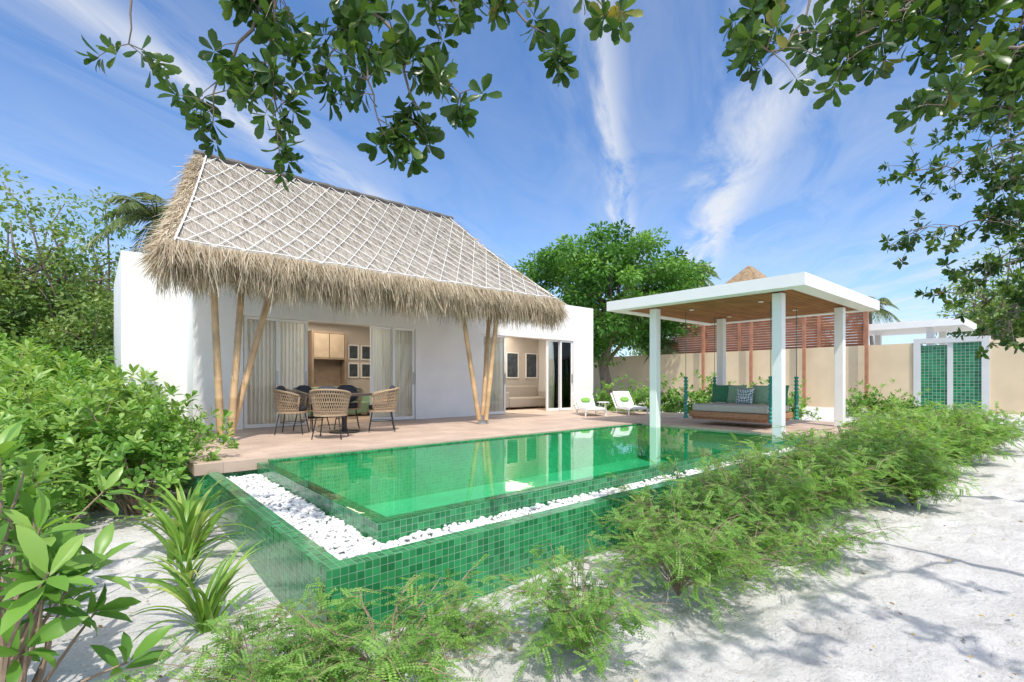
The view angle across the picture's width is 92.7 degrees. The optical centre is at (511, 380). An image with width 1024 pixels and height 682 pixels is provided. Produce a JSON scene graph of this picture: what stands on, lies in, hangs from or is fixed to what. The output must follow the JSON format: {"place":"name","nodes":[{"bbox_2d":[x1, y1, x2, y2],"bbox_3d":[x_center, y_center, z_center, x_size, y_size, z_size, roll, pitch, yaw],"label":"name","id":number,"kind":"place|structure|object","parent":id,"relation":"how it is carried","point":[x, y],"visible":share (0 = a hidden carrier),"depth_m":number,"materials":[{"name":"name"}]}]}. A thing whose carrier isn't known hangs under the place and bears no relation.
{"place":"outdoors","nodes":[
{"label":"outdoors","id":0,"kind":"place"},
{"bbox_2d":[0,0,1023,356],"label":"sky","id":1,"kind":"structure","parent":0,"point":[653,129],"materials":[{"name":"blue"}]},
{"bbox_2d":[1,398,1023,681],"bbox_3d":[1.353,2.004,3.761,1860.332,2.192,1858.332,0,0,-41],"label":"ground","id":2,"kind":"structure","parent":0,"point":[789,630],"depth_m":3.41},
{"bbox_2d":[0,357,65,410],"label":"pale shrub","id":3,"kind":"object","parent":2,"relation":"on","point":[22,363],"visible":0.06,"depth_m":8.15,"materials":[{"name":"green plant"}]},
{"bbox_2d":[0,262,72,357],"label":"jungle tree","id":4,"kind":"object","parent":2,"relation":"on","point":[20,312],"visible":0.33,"depth_m":13.68,"materials":[{"name":"green plant"}]},
{"bbox_2d":[0,339,74,411],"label":"pale shrub","id":5,"kind":"object","parent":2,"relation":"on","point":[9,361],"visible":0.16,"depth_m":8.96,"materials":[{"name":"green plant"}]},
{"bbox_2d":[0,204,93,338],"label":"jungle tree","id":6,"kind":"object","parent":2,"relation":"on","point":[23,280],"visible":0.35,"depth_m":14.97,"materials":[{"name":"green plant"}]},
{"bbox_2d":[0,453,93,528],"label":"pale shrub","id":7,"kind":"object","parent":2,"relation":"on","point":[54,467],"visible":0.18,"depth_m":4.97,"materials":[{"name":"green plant"}]},
{"bbox_2d":[0,401,97,525],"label":"leafy shrub","id":8,"kind":"object","parent":2,"relation":"on","point":[21,438],"visible":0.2,"depth_m":5.41,"materials":[{"name":"green plant"}]},
{"bbox_2d":[0,186,104,327],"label":"jungle tree","id":9,"kind":"object","parent":2,"relation":"on","point":[57,226],"visible":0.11,"depth_m":18.30,"materials":[{"name":"green plant"}]},
{"bbox_2d":[0,281,113,359],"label":"jungle tree","id":10,"kind":"object","parent":2,"relation":"on","point":[82,319],"visible":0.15,"depth_m":13.31,"materials":[{"name":"green plant"}]},
{"bbox_2d":[0,451,114,530],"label":"leafy shrub","id":11,"kind":"object","parent":2,"relation":"on","point":[78,504],"visible":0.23,"depth_m":4.75,"materials":[{"name":"green plant"}]},
{"bbox_2d":[0,372,118,417],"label":"leafy shrub","id":12,"kind":"object","parent":2,"relation":"on","point":[2,402],"visible":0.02,"depth_m":7.56,"materials":[{"name":"green plant"}]},
{"bbox_2d":[13,343,116,411],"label":"leafy shrub","id":13,"kind":"object","parent":2,"relation":"on","point":[73,364],"visible":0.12,"depth_m":9.47,"materials":[{"name":"green plant"}]},
{"bbox_2d":[0,423,133,615],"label":"broadleaf shrub","id":14,"kind":"object","parent":2,"relation":"on","point":[103,484],"visible":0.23,"depth_m":3.31,"materials":[{"name":"green plant"}]},
{"bbox_2d":[23,299,114,376],"bbox_3d":[-11.042,-0.207,13.172,3.519,3.743,3.747,0,0,27],"label":"jungle tree","id":15,"kind":"object","parent":2,"relation":"on","point":[91,352],"visible":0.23,"depth_m":12.48,"materials":[{"name":"green plant"}]},
{"bbox_2d":[0,164,141,342],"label":"jungle tree","id":16,"kind":"object","parent":2,"relation":"on","point":[68,266],"visible":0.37,"depth_m":14.44,"materials":[{"name":"green plant"}]},
{"bbox_2d":[0,365,153,488],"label":"pale shrub","id":17,"kind":"object","parent":2,"relation":"on","point":[39,373],"visible":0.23,"depth_m":6.77,"materials":[{"name":"green plant"}]},
{"bbox_2d":[19,186,138,325],"bbox_3d":[-15.608,-2.524,18.500,4.689,8.464,6.160,0,0,25],"label":"jungle tree","id":18,"kind":"object","parent":2,"relation":"on","point":[122,234],"visible":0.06,"depth_m":17.78,"materials":[{"name":"green plant"}]},
{"bbox_2d":[0,416,173,681],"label":"broadleaf shrub","id":19,"kind":"object","parent":2,"relation":"on","point":[46,556],"visible":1,"depth_m":2.24,"materials":[{"name":"green plant"}]},
{"bbox_2d":[2,389,184,512],"bbox_3d":[-5.105,0.851,6.030,1.604,1.596,1.808,0,0,36],"label":"pale shrub","id":20,"kind":"object","parent":2,"relation":"on","point":[60,426],"visible":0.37,"depth_m":5.78,"materials":[{"name":"green plant"}]},
{"bbox_2d":[0,367,189,498],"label":"leafy shrub","id":21,"kind":"object","parent":2,"relation":"on","point":[31,437],"visible":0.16,"depth_m":6.33,"materials":[{"name":"green plant"}]},
{"bbox_2d":[42,358,173,415],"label":"leafy shrub","id":22,"kind":"object","parent":2,"relation":"on","point":[100,373],"visible":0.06,"depth_m":9.13,"materials":[{"name":"green plant"}]},
{"bbox_2d":[75,192,168,260],"bbox_3d":[-12.207,-2.364,16.991,4.253,7.962,3.513,0,0,-14],"label":"palm tree","id":23,"kind":"object","parent":2,"relation":"on","point":[141,212],"visible":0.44,"depth_m":16.30,"materials":[{"name":"green plant"}]},
{"bbox_2d":[40,358,211,429],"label":"pale shrub","id":24,"kind":"object","parent":2,"relation":"on","point":[129,394],"visible":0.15,"depth_m":8.46,"materials":[{"name":"green plant"}]},
{"bbox_2d":[35,382,239,523],"bbox_3d":[-4.414,0.832,5.637,1.820,1.638,1.823,0,0,0],"label":"leafy shrub","id":25,"kind":"object","parent":2,"relation":"on","point":[173,457],"visible":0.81,"depth_m":5.56,"materials":[{"name":"green plant"}]},
{"bbox_2d":[111,381,219,479],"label":"leafy shrub","id":26,"kind":"object","parent":2,"relation":"on","point":[166,404],"visible":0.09,"depth_m":7.97,"materials":[{"name":"green plant"}]},
{"bbox_2d":[95,480,253,563],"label":"strap leaf lily","id":27,"kind":"object","parent":2,"relation":"on","point":[191,519],"visible":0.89,"depth_m":4.24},
{"bbox_2d":[114,393,237,492],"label":"leafy shrub","id":28,"kind":"object","parent":2,"relation":"on","point":[176,427],"visible":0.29,"depth_m":7.17,"materials":[{"name":"green plant"}]},
{"bbox_2d":[113,470,240,534],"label":"strap leaf lily","id":29,"kind":"object","parent":2,"relation":"on","point":[180,501],"visible":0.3,"depth_m":4.94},
{"bbox_2d":[95,538,267,641],"bbox_3d":[-1.989,1.351,3.079,0.987,0.582,0.859,0,0,-37],"label":"strap leaf lily","id":30,"kind":"object","parent":2,"relation":"on","point":[203,609],"visible":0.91,"depth_m":3.10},
{"bbox_2d":[128,535,247,586],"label":"strap leaf lily","id":31,"kind":"object","parent":2,"relation":"on","point":[188,571],"visible":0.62,"depth_m":3.73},
{"bbox_2d":[96,584,384,681],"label":"feathery bush","id":32,"kind":"object","parent":2,"relation":"on","point":[234,641],"visible":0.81,"depth_m":2.41,"materials":[{"name":"green plant"}]},
{"bbox_2d":[216,616,417,681],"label":"feathery bush","id":33,"kind":"object","parent":2,"relation":"on","point":[270,677],"visible":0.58,"depth_m":2.31,"materials":[{"name":"green plant"}]},
{"bbox_2d":[114,149,592,430],"bbox_3d":[-2.885,-1.505,13.771,12.958,6.610,8.333,0,0,-41],"label":"thatched villa","id":34,"kind":"object","parent":2,"relation":"on","point":[358,267],"visible":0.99,"depth_m":10.04,"materials":[{"name":"white paint"}]},
{"bbox_2d":[243,316,278,428],"bbox_3d":[-5.233,-0.162,10.200,0.670,2.305,0.080,0,0,-41],"label":"sliding door","id":35,"kind":"structure","parent":34,"relation":"in","point":[245,426],"depth_m":10.15,"materials":[{"name":"white paint"}]},
{"bbox_2d":[247,319,303,424],"bbox_3d":[-5.230,-0.265,10.597,1.450,2.470,0.131,0,0,-41],"label":"curtain","id":36,"kind":"object","parent":34,"relation":"hanging from","point":[260,402],"visible":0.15,"depth_m":10.61,"materials":[{"name":"fabric"}]},
{"bbox_2d":[279,319,307,425],"bbox_3d":[-4.807,-0.162,10.657,0.670,2.305,0.080,0,0,-41],"label":"sliding door","id":37,"kind":"structure","parent":34,"relation":"in","point":[305,323],"depth_m":10.83,"materials":[{"name":"white paint"}]},
{"bbox_2d":[308,330,346,387],"bbox_3d":[-5.340,-0.203,14.098,1.000,2.395,0.400,0,0,-41],"label":"display cabinet","id":38,"kind":"object","parent":34,"relation":"on","point":[327,358],"visible":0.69,"depth_m":14.08,"materials":[{"name":"brown wood"}]},
{"bbox_2d":[370,326,391,420],"bbox_3d":[-3.211,-0.162,12.045,0.600,2.305,0.050,0,0,-41],"label":"sliding door","id":39,"kind":"structure","parent":34,"relation":"in","point":[371,327],"depth_m":11.86,"materials":[{"name":"white paint"}]},
{"bbox_2d":[373,329,410,417],"bbox_3d":[-3.010,-0.265,12.501,1.300,2.470,0.131,0,0,-41],"label":"curtain","id":40,"kind":"object","parent":34,"relation":"hanging from","point":[381,359],"visible":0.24,"depth_m":12.52,"materials":[{"name":"fabric"}]},
{"bbox_2d":[392,327,413,419],"bbox_3d":[-2.738,-0.162,12.338,0.600,2.305,0.080,0,0,-41],"label":"sliding door","id":41,"kind":"structure","parent":34,"relation":"in","point":[393,328],"depth_m":12.30,"materials":[{"name":"white paint"}]},
{"bbox_2d":[484,337,502,411],"bbox_3d":[-0.637,-0.265,14.534,0.950,2.470,0.131,0,0,-41],"label":"curtain","id":42,"kind":"object","parent":34,"relation":"hanging from","point":[496,401],"visible":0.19,"depth_m":14.69,"materials":[{"name":"fabric"}]},
{"bbox_2d":[482,334,505,413],"bbox_3d":[-0.529,-0.162,14.232,0.880,2.305,0.080,0,0,-41],"label":"sliding door","id":43,"kind":"structure","parent":34,"relation":"in","point":[483,335],"depth_m":14.48,"materials":[{"name":"white paint"}]},
{"bbox_2d":[506,352,518,377],"bbox_3d":[0.015,-0.550,17.885,0.600,0.950,0.040,0,0,-41],"label":"framed picture","id":44,"kind":"object","parent":34,"relation":"attached to","point":[512,364],"visible":0.97,"depth_m":17.89,"materials":[{"name":"white paint"}]},
{"bbox_2d":[506,386,545,409],"bbox_3d":[0.380,0.597,17.381,2.360,0.794,0.900,0,0,-41],"label":"sofa","id":45,"kind":"object","parent":34,"relation":"on","point":[523,396],"visible":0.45,"depth_m":17.34,"materials":[{"name":"beige fabric"}]},
{"bbox_2d":[546,339,558,410],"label":"sliding door","id":46,"kind":"structure","parent":34,"relation":"in","point":[554,344],"depth_m":15.96,"materials":[{"name":"white paint"}]},
{"bbox_2d":[559,340,572,409],"bbox_3d":[1.806,-0.162,16.233,0.570,2.305,0.080,0,0,-41],"label":"sliding door","id":47,"kind":"structure","parent":34,"relation":"in","point":[565,347],"depth_m":16.23,"materials":[{"name":"white paint"}]},
{"bbox_2d":[214,554,494,681],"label":"feathery bush","id":48,"kind":"object","parent":2,"relation":"on","point":[430,630],"visible":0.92,"depth_m":2.43,"materials":[{"name":"green plant"}]},
{"bbox_2d":[75,0,642,191],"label":"beach tree","id":49,"kind":"object","parent":2,"relation":"on","point":[354,20],"visible":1,"depth_m":2.84,"materials":[{"name":"green plant"}]},
{"bbox_2d":[406,580,523,664],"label":"feathery bush","id":50,"kind":"object","parent":2,"relation":"on","point":[479,622],"visible":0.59,"depth_m":2.92,"materials":[{"name":"green plant"}]},
{"bbox_2d":[172,410,864,510],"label":"terrace","id":51,"kind":"structure","parent":2,"relation":"on","point":[255,446],"depth_m":9.34,"materials":[{"name":"green mosaic"},{"name":"wood decking"}]},
{"bbox_2d":[210,284,270,441],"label":"bamboo column","id":52,"kind":"structure","parent":51,"relation":"on","point":[236,399],"depth_m":8.07,"materials":[{"name":"wood"}]},
{"bbox_2d":[272,386,309,434],"bbox_3d":[-4.139,0.547,9.119,0.617,0.897,0.688,0,0,-9],"label":"wicker chair","id":53,"kind":"object","parent":51,"relation":"on","point":[285,404],"visible":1,"depth_m":8.91,"materials":[{"name":"beige wicker"}]},
{"bbox_2d":[293,385,329,431],"bbox_3d":[-4.021,0.547,9.737,0.618,0.897,0.688,0,0,20],"label":"wicker chair","id":54,"kind":"object","parent":51,"relation":"on","point":[303,389],"visible":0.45,"depth_m":9.58,"materials":[{"name":"beige wicker"}]},
{"bbox_2d":[309,386,351,439],"bbox_3d":[-3.123,0.547,8.377,0.688,0.897,0.617,0,0,-5],"label":"wicker chair","id":55,"kind":"object","parent":51,"relation":"on","point":[327,399],"visible":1,"depth_m":8.18,"materials":[{"name":"wicker"}]},
{"bbox_2d":[334,385,363,428],"bbox_3d":[-3.449,0.547,10.190,0.688,0.897,0.617,0,0,-19],"label":"wicker chair","id":56,"kind":"object","parent":51,"relation":"on","point":[355,406],"visible":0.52,"depth_m":10.28,"materials":[{"name":"beige wicker"}]},
{"bbox_2d":[367,385,399,431],"bbox_3d":[-2.527,0.547,9.603,0.617,0.897,0.688,0,0,-16],"label":"wicker chair","id":57,"kind":"object","parent":51,"relation":"on","point":[389,396],"visible":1,"depth_m":9.39,"materials":[{"name":"beige wicker"}]},
{"bbox_2d":[462,317,497,423],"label":"bamboo column","id":58,"kind":"structure","parent":51,"relation":"on","point":[482,417],"depth_m":11.27,"materials":[{"name":"wood"}]},
{"bbox_2d":[572,392,606,415],"bbox_3d":[2.215,0.669,14.108,0.612,0.658,1.324,0,0,-9],"label":"sun lounger","id":59,"kind":"object","parent":51,"relation":"on","point":[584,401],"visible":1,"depth_m":14.34,"materials":[{"name":"white paint"}]},
{"bbox_2d":[610,391,648,414],"bbox_3d":[3.493,0.669,14.612,0.612,0.658,1.324,0,0,-12],"label":"sun lounger","id":60,"kind":"object","parent":51,"relation":"on","point":[623,400],"visible":1,"depth_m":14.84,"materials":[{"name":"white paint"}]},
{"bbox_2d":[607,272,879,462],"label":"pool pavilion","id":61,"kind":"structure","parent":51,"relation":"on","point":[805,294],"depth_m":10.35,"materials":[{"name":"white paint"}]},
{"bbox_2d":[683,301,798,422],"bbox_3d":[5.095,-0.350,10.920,1.445,2.460,1.950,0,0,-41],"label":"swing daybed","id":62,"kind":"object","parent":61,"relation":"hanging from","point":[757,413],"visible":0.84,"depth_m":10.61,"materials":[{"name":"brown wood"}]},
{"bbox_2d":[207,423,862,649],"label":"swimming pool","id":63,"kind":"structure","parent":2,"relation":"in","point":[383,495],"depth_m":4.46,"materials":[{"name":"green tile"}]},
{"bbox_2d":[226,447,794,559],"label":"white pebbles","id":64,"kind":"object","parent":63,"relation":"in","point":[337,533],"visible":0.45,"depth_m":4.16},
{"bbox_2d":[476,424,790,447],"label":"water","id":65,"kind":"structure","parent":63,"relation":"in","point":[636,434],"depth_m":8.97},
{"bbox_2d":[466,531,681,681],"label":"feathery bush","id":66,"kind":"object","parent":2,"relation":"on","point":[579,633],"visible":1,"depth_m":2.68,"materials":[{"name":"green plant"}]},
{"bbox_2d":[576,378,639,410],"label":"leafy shrub","id":67,"kind":"object","parent":2,"relation":"on","point":[610,406],"visible":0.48,"depth_m":16.33,"materials":[{"name":"green plant"}]},
{"bbox_2d":[515,219,715,399],"bbox_3d":[4.851,-2.950,24.381,10.112,9.357,10.032,0,0,32],"label":"shade tree","id":68,"kind":"object","parent":2,"relation":"on","point":[599,275],"visible":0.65,"depth_m":22.24,"materials":[{"name":"green plant"}]},
{"bbox_2d":[604,374,668,411],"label":"leafy shrub","id":69,"kind":"object","parent":2,"relation":"on","point":[638,396],"visible":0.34,"depth_m":16.00,"materials":[{"name":"green plant"}]},
{"bbox_2d":[640,373,706,412],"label":"leafy shrub","id":70,"kind":"object","parent":2,"relation":"on","point":[668,401],"visible":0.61,"depth_m":15.55,"materials":[{"name":"green plant"}]},
{"bbox_2d":[588,477,782,632],"bbox_3d":[1.237,1.218,3.638,1.363,0.942,1.423,0,0,-41],"label":"feathery bush","id":71,"kind":"object","parent":2,"relation":"on","point":[672,545],"visible":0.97,"depth_m":3.47,"materials":[{"name":"green plant"}]},
{"bbox_2d":[671,324,706,353],"bbox_3d":[8.393,-0.430,23.261,0.140,4.460,1.794,0,0,-41],"label":"louvre screen","id":72,"kind":"object","parent":2,"relation":"on","point":[680,342],"visible":0.29,"depth_m":23.15,"materials":[{"name":"red wood"}]},
{"bbox_2d":[666,370,716,411],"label":"leafy shrub","id":73,"kind":"object","parent":2,"relation":"on","point":[706,397],"visible":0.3,"depth_m":15.41,"materials":[{"name":"green plant"}]},
{"bbox_2d":[603,454,790,561],"bbox_3d":[1.580,1.191,4.529,1.522,1.008,1.458,0,0,-8],"label":"feathery bush","id":74,"kind":"object","parent":2,"relation":"on","point":[688,514],"visible":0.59,"depth_m":4.37,"materials":[{"name":"green plant"}]},
{"bbox_2d":[706,323,740,352],"bbox_3d":[9.499,-0.430,21.971,0.140,4.460,1.594,0,0,-41],"label":"louvre screen","id":75,"kind":"object","parent":2,"relation":"on","point":[710,339],"visible":0.46,"depth_m":21.76,"materials":[{"name":"red wood"}]},
{"bbox_2d":[679,265,831,351],"bbox_3d":[14.700,-2.700,30.000,7.600,8.600,7.200,0,0,-41],"label":"thatched hut","id":76,"kind":"object","parent":2,"relation":"on","point":[748,272],"visible":0.08,"depth_m":29.07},
{"bbox_2d":[665,442,846,551],"bbox_3d":[2.310,1.155,4.817,1.585,1.096,1.655,0,0,24],"label":"feathery bush","id":77,"kind":"object","parent":2,"relation":"on","point":[775,492],"visible":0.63,"depth_m":4.60,"materials":[{"name":"green plant"}]},
{"bbox_2d":[741,320,771,350],"bbox_3d":[10.540,-0.430,20.756,0.140,4.460,1.594,0,0,-41],"label":"louvre screen","id":78,"kind":"object","parent":2,"relation":"on","point":[756,341],"visible":0.41,"depth_m":20.80,"materials":[{"name":"red wood"}]},
{"bbox_2d":[692,433,852,525],"bbox_3d":[2.720,1.142,5.417,1.632,1.129,1.704,0,0,-33],"label":"feathery bush","id":79,"kind":"object","parent":2,"relation":"on","point":[758,457],"visible":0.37,"depth_m":5.35,"materials":[{"name":"green plant"}]},
{"bbox_2d":[693,506,855,593],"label":"feathery bush","id":80,"kind":"object","parent":2,"relation":"on","point":[754,547],"visible":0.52,"depth_m":3.80,"materials":[{"name":"green plant"}]},
{"bbox_2d":[759,378,821,420],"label":"leafy shrub","id":81,"kind":"object","parent":2,"relation":"on","point":[791,401],"visible":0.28,"depth_m":14.64,"materials":[{"name":"green plant"}]},
{"bbox_2d":[720,425,867,518],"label":"feathery bush","id":82,"kind":"object","parent":2,"relation":"on","point":[791,454],"visible":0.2,"depth_m":5.99,"materials":[{"name":"green plant"}]},
{"bbox_2d":[785,316,821,348],"bbox_3d":[11.549,-0.430,19.579,0.140,4.460,1.494,0,0,-41],"label":"louvre screen","id":83,"kind":"object","parent":2,"relation":"on","point":[811,333],"visible":0.4,"depth_m":19.51,"materials":[{"name":"red wood"}]},
{"bbox_2d":[593,338,1023,414],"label":"boundary wall","id":84,"kind":"structure","parent":2,"relation":"on","point":[887,362],"depth_m":18.52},
{"bbox_2d":[913,335,990,412],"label":"garden gate","id":85,"kind":"structure","parent":84,"relation":"attached to","point":[954,370],"depth_m":15.71,"materials":[{"name":"grey paint"}]},
{"bbox_2d":[921,345,946,409],"bbox_3d":[13.923,-0.025,16.102,0.060,2.250,0.670,0,0,-41],"label":"door","id":86,"kind":"structure","parent":85,"relation":"in","point":[933,357],"depth_m":16.07,"materials":[{"name":"tile"}]},
{"bbox_2d":[953,342,981,411],"bbox_3d":[14.450,-0.050,15.487,0.060,2.300,0.670,0,0,-41],"label":"door","id":87,"kind":"structure","parent":85,"relation":"in","point":[967,370],"depth_m":15.46,"materials":[{"name":"tile"}]},
{"bbox_2d":[735,430,918,526],"bbox_3d":[3.469,1.133,5.620,1.737,1.150,1.664,0,0,-37],"label":"feathery bush","id":88,"kind":"object","parent":2,"relation":"on","point":[832,460],"visible":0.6,"depth_m":5.37,"materials":[{"name":"green plant"}]},
{"bbox_2d":[746,499,919,575],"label":"feathery bush","id":89,"kind":"object","parent":2,"relation":"on","point":[833,540],"visible":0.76,"depth_m":4.18,"materials":[{"name":"green plant"}]},
{"bbox_2d":[821,312,863,346],"bbox_3d":[12.525,-0.430,18.440,0.140,4.460,1.494,0,0,-41],"label":"louvre screen","id":90,"kind":"object","parent":2,"relation":"on","point":[855,332],"visible":0.39,"depth_m":18.30,"materials":[{"name":"red wood"}]},
{"bbox_2d":[777,424,922,492],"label":"feathery bush","id":91,"kind":"object","parent":2,"relation":"on","point":[852,443],"visible":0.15,"depth_m":6.71,"materials":[{"name":"green plant"}]},
{"bbox_2d":[763,427,937,507],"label":"feathery bush","id":92,"kind":"object","parent":2,"relation":"on","point":[863,452],"visible":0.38,"depth_m":6.10,"materials":[{"name":"green plant"}]},
{"bbox_2d":[864,311,872,396],"bbox_3d":[12.769,-0.490,17.464,0.680,4.180,0.100,0,0,-41],"label":"timber post","id":93,"kind":"object","parent":2,"relation":"on","point":[866,347],"visible":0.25,"depth_m":17.26,"materials":[{"name":"red wood"}]},
{"bbox_2d":[719,0,1023,161],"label":"beach tree","id":94,"kind":"object","parent":2,"relation":"on","point":[1000,65],"visible":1,"depth_m":2.85,"materials":[{"name":"green plant"}]},
{"bbox_2d":[846,296,900,344],"bbox_3d":[24.932,-2.092,34.143,3.272,7.415,3.961,0,0,-38],"label":"palm tree","id":95,"kind":"object","parent":2,"relation":"on","point":[885,302],"visible":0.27,"depth_m":33.38,"materials":[{"name":"green plant"}]},
{"bbox_2d":[846,378,914,416],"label":"leafy shrub","id":96,"kind":"object","parent":2,"relation":"on","point":[867,400],"visible":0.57,"depth_m":14.99,"materials":[{"name":"green plant"}]},
{"bbox_2d":[809,411,969,475],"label":"feathery bush","id":97,"kind":"object","parent":2,"relation":"on","point":[898,427],"visible":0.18,"depth_m":8.05,"materials":[{"name":"green plant"}]},
{"bbox_2d":[830,420,979,487],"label":"feathery bush","id":98,"kind":"object","parent":2,"relation":"on","point":[915,450],"visible":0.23,"depth_m":6.94,"materials":[{"name":"green plant"}]},
{"bbox_2d":[852,404,974,458],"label":"feathery bush","id":99,"kind":"object","parent":2,"relation":"on","point":[922,418],"visible":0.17,"depth_m":9.03,"materials":[{"name":"green plant"}]},
{"bbox_2d":[852,318,976,345],"bbox_3d":[14.903,-0.230,18.108,3.000,3.660,3.100,0,0,-41],"label":"garden canopy","id":100,"kind":"object","parent":2,"relation":"on","point":[928,328],"visible":0.37,"depth_m":17.30,"materials":[{"name":"white paint"}]},
{"bbox_2d":[873,447,984,509],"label":"feathery bush","id":101,"kind":"object","parent":2,"relation":"on","point":[929,484],"visible":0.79,"depth_m":6.02,"materials":[{"name":"green plant"}]},
{"bbox_2d":[864,409,1018,474],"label":"feathery bush","id":102,"kind":"object","parent":2,"relation":"on","point":[967,441],"visible":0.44,"depth_m":7.92,"materials":[{"name":"green plant"}]},
{"bbox_2d":[876,42,1023,358],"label":"beach tree","id":103,"kind":"object","parent":2,"relation":"on","point":[1012,183],"visible":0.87,"depth_m":5.03,"materials":[{"name":"green plant"}]},
{"bbox_2d":[893,401,1014,448],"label":"feathery bush","id":104,"kind":"object","parent":2,"relation":"on","point":[938,411],"visible":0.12,"depth_m":10.07,"materials":[{"name":"green plant"}]},
{"bbox_2d":[908,405,1023,462],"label":"feathery bush","id":105,"kind":"object","parent":2,"relation":"on","point":[1001,427],"visible":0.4,"depth_m":8.97,"materials":[{"name":"green plant"}]},
{"bbox_2d":[935,222,1023,344],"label":"jungle tree","id":106,"kind":"object","parent":2,"relation":"on","point":[984,301],"visible":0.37,"depth_m":21.54,"materials":[{"name":"green plant"}]},
{"bbox_2d":[937,401,1023,452],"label":"feathery bush","id":107,"kind":"object","parent":2,"relation":"on","point":[1006,415],"visible":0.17,"depth_m":10.28,"materials":[{"name":"green plant"}]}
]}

